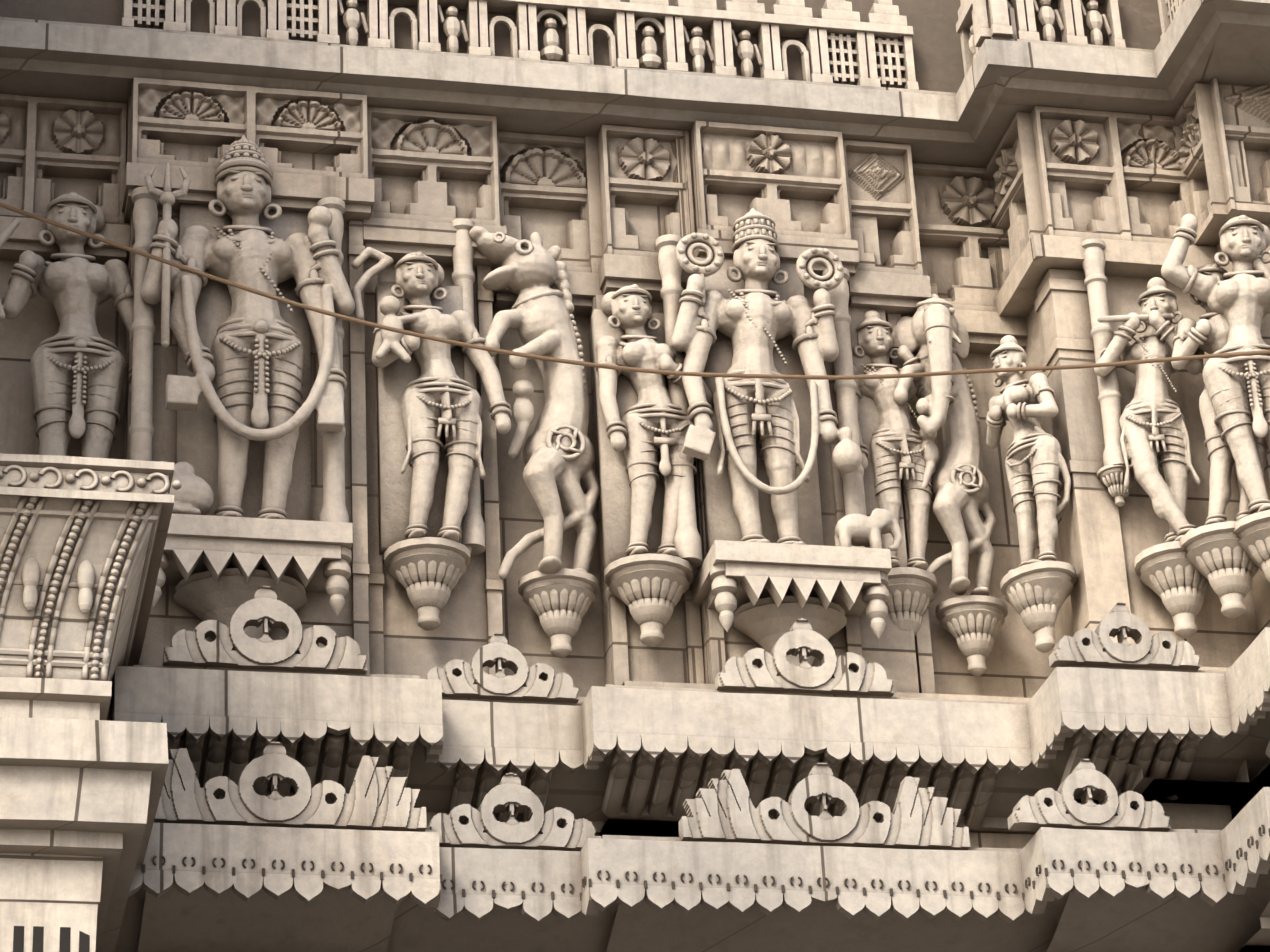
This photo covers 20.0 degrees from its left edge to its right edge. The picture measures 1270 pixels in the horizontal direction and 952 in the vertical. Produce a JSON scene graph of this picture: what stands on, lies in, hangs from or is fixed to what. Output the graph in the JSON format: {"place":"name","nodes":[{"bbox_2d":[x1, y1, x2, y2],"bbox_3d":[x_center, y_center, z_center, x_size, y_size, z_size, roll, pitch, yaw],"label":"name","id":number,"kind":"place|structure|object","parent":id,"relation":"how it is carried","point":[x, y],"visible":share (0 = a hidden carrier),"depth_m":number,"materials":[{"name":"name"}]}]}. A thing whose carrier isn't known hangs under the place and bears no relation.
{"place":"outdoors","nodes":[
{"label":"outdoors","id":0,"kind":"place"},
{"bbox_2d":[0,132,1269,829],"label":"wall","id":1,"kind":"structure","parent":0,"point":[1016,662],"depth_m":10.26,"materials":[{"name":"beige stone"}]},
{"bbox_2d":[0,453,173,951],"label":"balcony corner","id":2,"kind":"object","parent":1,"relation":"attached to","point":[82,778],"visible":0.92,"depth_m":8.39,"materials":[{"name":"stone"}]},
{"bbox_2d":[13,926,89,951],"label":"carved grooves","id":3,"kind":"object","parent":2,"relation":"attached to","point":[38,936],"visible":1,"depth_m":8.23,"materials":[{"name":"grey stone"}]},
{"bbox_2d":[0,465,181,680],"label":"beaded ornament","id":4,"kind":"object","parent":2,"relation":"attached to","point":[31,575],"visible":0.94,"depth_m":8.59,"materials":[{"name":"stone"}]},
{"bbox_2d":[0,96,1217,353],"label":"frieze blocks","id":5,"kind":"structure","parent":1,"relation":"attached to","point":[902,294],"depth_m":10.52,"materials":[{"name":"stone"}]},
{"bbox_2d":[0,77,1269,311],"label":"frieze panels","id":6,"kind":"object","parent":5,"relation":"attached to","point":[1006,203],"visible":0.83,"depth_m":10.67,"materials":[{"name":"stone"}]},
{"bbox_2d":[129,220,1134,693],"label":"wall pilasters","id":7,"kind":"object","parent":1,"relation":"attached to","point":[1093,534],"depth_m":10.17,"materials":[{"name":"beige stone"}]},
{"bbox_2d":[0,0,1269,167],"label":"upper cornice","id":8,"kind":"structure","parent":1,"relation":"attached to","point":[1004,82],"depth_m":10.64,"materials":[{"name":"beige stone"}]},
{"bbox_2d":[0,0,1161,92],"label":"balustrade","id":9,"kind":"object","parent":8,"relation":"on","point":[937,53],"depth_m":10.89,"materials":[{"name":"stone"}]},
{"bbox_2d":[0,203,1269,379],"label":"wire","id":10,"kind":"object","parent":1,"relation":"attached to","point":[458,343],"visible":1,"depth_m":9.82,"materials":[{"name":"brown metal"}]},
{"bbox_2d":[152,509,1269,665],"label":"statue pedestals","id":11,"kind":"object","parent":1,"relation":"attached to","point":[222,569],"visible":0.81,"depth_m":9.91,"materials":[{"name":"stone"}]},
{"bbox_2d":[0,192,133,457],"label":"statue","id":12,"kind":"object","parent":11,"relation":"on","point":[78,366],"visible":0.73,"depth_m":10.01,"materials":[{"name":"stone"}]},
{"bbox_2d":[141,135,354,520],"bbox_3d":[-1.082,-0.401,10.048,0.600,1.293,0.241,3,-28,-12],"label":"deity statue","id":13,"kind":"object","parent":11,"relation":"on","point":[244,400],"visible":0.92,"depth_m":9.98,"materials":[{"name":"stone"}]},
{"bbox_2d":[351,247,511,554],"bbox_3d":[-0.570,-0.226,10.109,0.444,0.958,0.205,3,-28,-12],"label":"figure statue","id":14,"kind":"object","parent":11,"relation":"on","point":[429,416],"visible":0.96,"depth_m":10.08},
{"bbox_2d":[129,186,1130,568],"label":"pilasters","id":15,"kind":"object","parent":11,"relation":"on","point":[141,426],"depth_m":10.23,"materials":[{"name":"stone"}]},
{"bbox_2d":[591,284,712,573],"bbox_3d":[0.062,-0.144,10.230,0.337,0.896,0.177,3,-28,-12],"label":"statue","id":16,"kind":"object","parent":11,"relation":"on","point":[643,423],"visible":0.92,"depth_m":10.19,"materials":[{"name":"stone"}]},
{"bbox_2d":[518,568,1007,675],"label":"statue pedestals","id":17,"kind":"object","parent":11,"relation":"on","point":[560,601],"visible":1,"depth_m":10.01,"materials":[{"name":"stone"}]},
{"bbox_2d":[469,226,599,578],"bbox_3d":[-0.277,-0.209,10.245,0.364,1.112,0.179,15,-32,-31],"label":"rearing beast statue","id":18,"kind":"object","parent":17,"relation":"on","point":[558,453],"visible":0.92,"depth_m":10.21,"materials":[{"name":"stone"}]},
{"bbox_2d":[893,293,995,595],"bbox_3d":[0.889,-0.100,10.469,0.219,0.986,0.266,-13,-29,20],"label":"elephant-headed beast statue","id":19,"kind":"object","parent":17,"relation":"on","point":[933,331],"visible":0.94,"depth_m":10.42,"materials":[{"name":"stone"}]},
{"bbox_2d":[671,208,902,553],"bbox_3d":[0.407,-0.266,10.314,0.622,1.162,0.217,3,-28,-12],"label":"deity statue","id":20,"kind":"object","parent":11,"relation":"on","point":[751,444],"visible":0.9,"depth_m":10.24,"materials":[{"name":"stone"}]},
{"bbox_2d":[853,310,932,569],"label":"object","id":21,"kind":"object","parent":11,"relation":"on","point":[896,449],"visible":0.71,"depth_m":10.41,"materials":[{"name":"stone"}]},
{"bbox_2d":[986,335,1070,572],"bbox_3d":[1.123,-0.074,10.320,0.163,0.789,0.276,19,-34,-36],"label":"statue","id":22,"kind":"object","parent":11,"relation":"on","point":[1035,465],"visible":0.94,"depth_m":10.27,"materials":[{"name":"stone"}]},
{"bbox_2d":[1094,277,1204,542],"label":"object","id":23,"kind":"object","parent":11,"relation":"on","point":[1151,420],"visible":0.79,"depth_m":10.23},
{"bbox_2d":[1161,214,1269,514],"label":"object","id":24,"kind":"object","parent":11,"relation":"on","point":[1239,298],"visible":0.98,"depth_m":10.15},
{"bbox_2d":[1171,255,1269,524],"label":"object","id":25,"kind":"object","parent":11,"relation":"on","point":[1208,332],"visible":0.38,"depth_m":10.15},
{"bbox_2d":[1097,464,1133,506],"bbox_3d":[1.372,0.037,10.220,0.110,0.110,0.108,3,-28,-12],"label":"colonnette corbel","id":26,"kind":"object","parent":1,"relation":"attached to","point":[1111,477],"visible":0.71,"depth_m":10.20,"materials":[{"name":"stone"}]},
{"bbox_3d":[0.174,1.962,9.120,9.000,1.270,0.620,3,-28,-12],"label":"recess","id":27,"kind":"object","parent":1,"relation":"attached to","visible":0},
{"bbox_2d":[115,787,1269,951],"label":"cornice","id":28,"kind":"structure","parent":27,"relation":"on","point":[172,919],"depth_m":9.27,"materials":[{"name":"stone"}]},
{"bbox_2d":[154,586,1199,850],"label":"carved crest ornaments","id":29,"kind":"object","parent":28,"relation":"on","point":[724,808],"visible":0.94,"depth_m":9.37,"materials":[{"name":"stone"}]},
{"bbox_2d":[107,627,1269,835],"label":"cornice","id":30,"kind":"structure","parent":28,"relation":"on","point":[1233,757],"depth_m":9.59,"materials":[{"name":"stone"}]},
{"bbox_2d":[112,675,1269,777],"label":"scalloped trim","id":31,"kind":"structure","parent":30,"relation":"attached to","point":[1040,753],"depth_m":9.52,"materials":[{"name":"beige stone"}]},
{"bbox_2d":[578,666,1228,702],"bbox_3d":[0.099,0.628,9.878,9.063,0.116,0.991,0,-27,-6],"label":"ledge","id":32,"kind":"object","parent":30,"relation":"on","point":[895,694],"visible":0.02,"depth_m":10.01,"materials":[{"name":"stone"}]},
{"bbox_2d":[128,835,1269,924],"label":"scalloped trim","id":33,"kind":"structure","parent":28,"relation":"attached to","point":[421,892],"depth_m":9.17,"materials":[{"name":"stone"}]},
{"bbox_2d":[142,825,1269,900],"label":"carved diamond ornaments","id":34,"kind":"object","parent":28,"relation":"attached to","point":[755,885],"visible":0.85,"depth_m":9.20},
{"bbox_2d":[599,764,1269,848],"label":"shadow gap","id":35,"kind":"object","parent":28,"relation":"on","point":[1202,805],"visible":0.02,"depth_m":9.74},
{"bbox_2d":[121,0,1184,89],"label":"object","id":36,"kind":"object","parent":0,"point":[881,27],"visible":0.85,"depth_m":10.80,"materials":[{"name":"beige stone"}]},
{"bbox_2d":[167,730,1269,829],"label":"cornice ribs","id":37,"kind":"object","parent":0,"point":[465,782],"visible":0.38,"depth_m":9.61,"materials":[{"name":"beige stone"}]}
]}

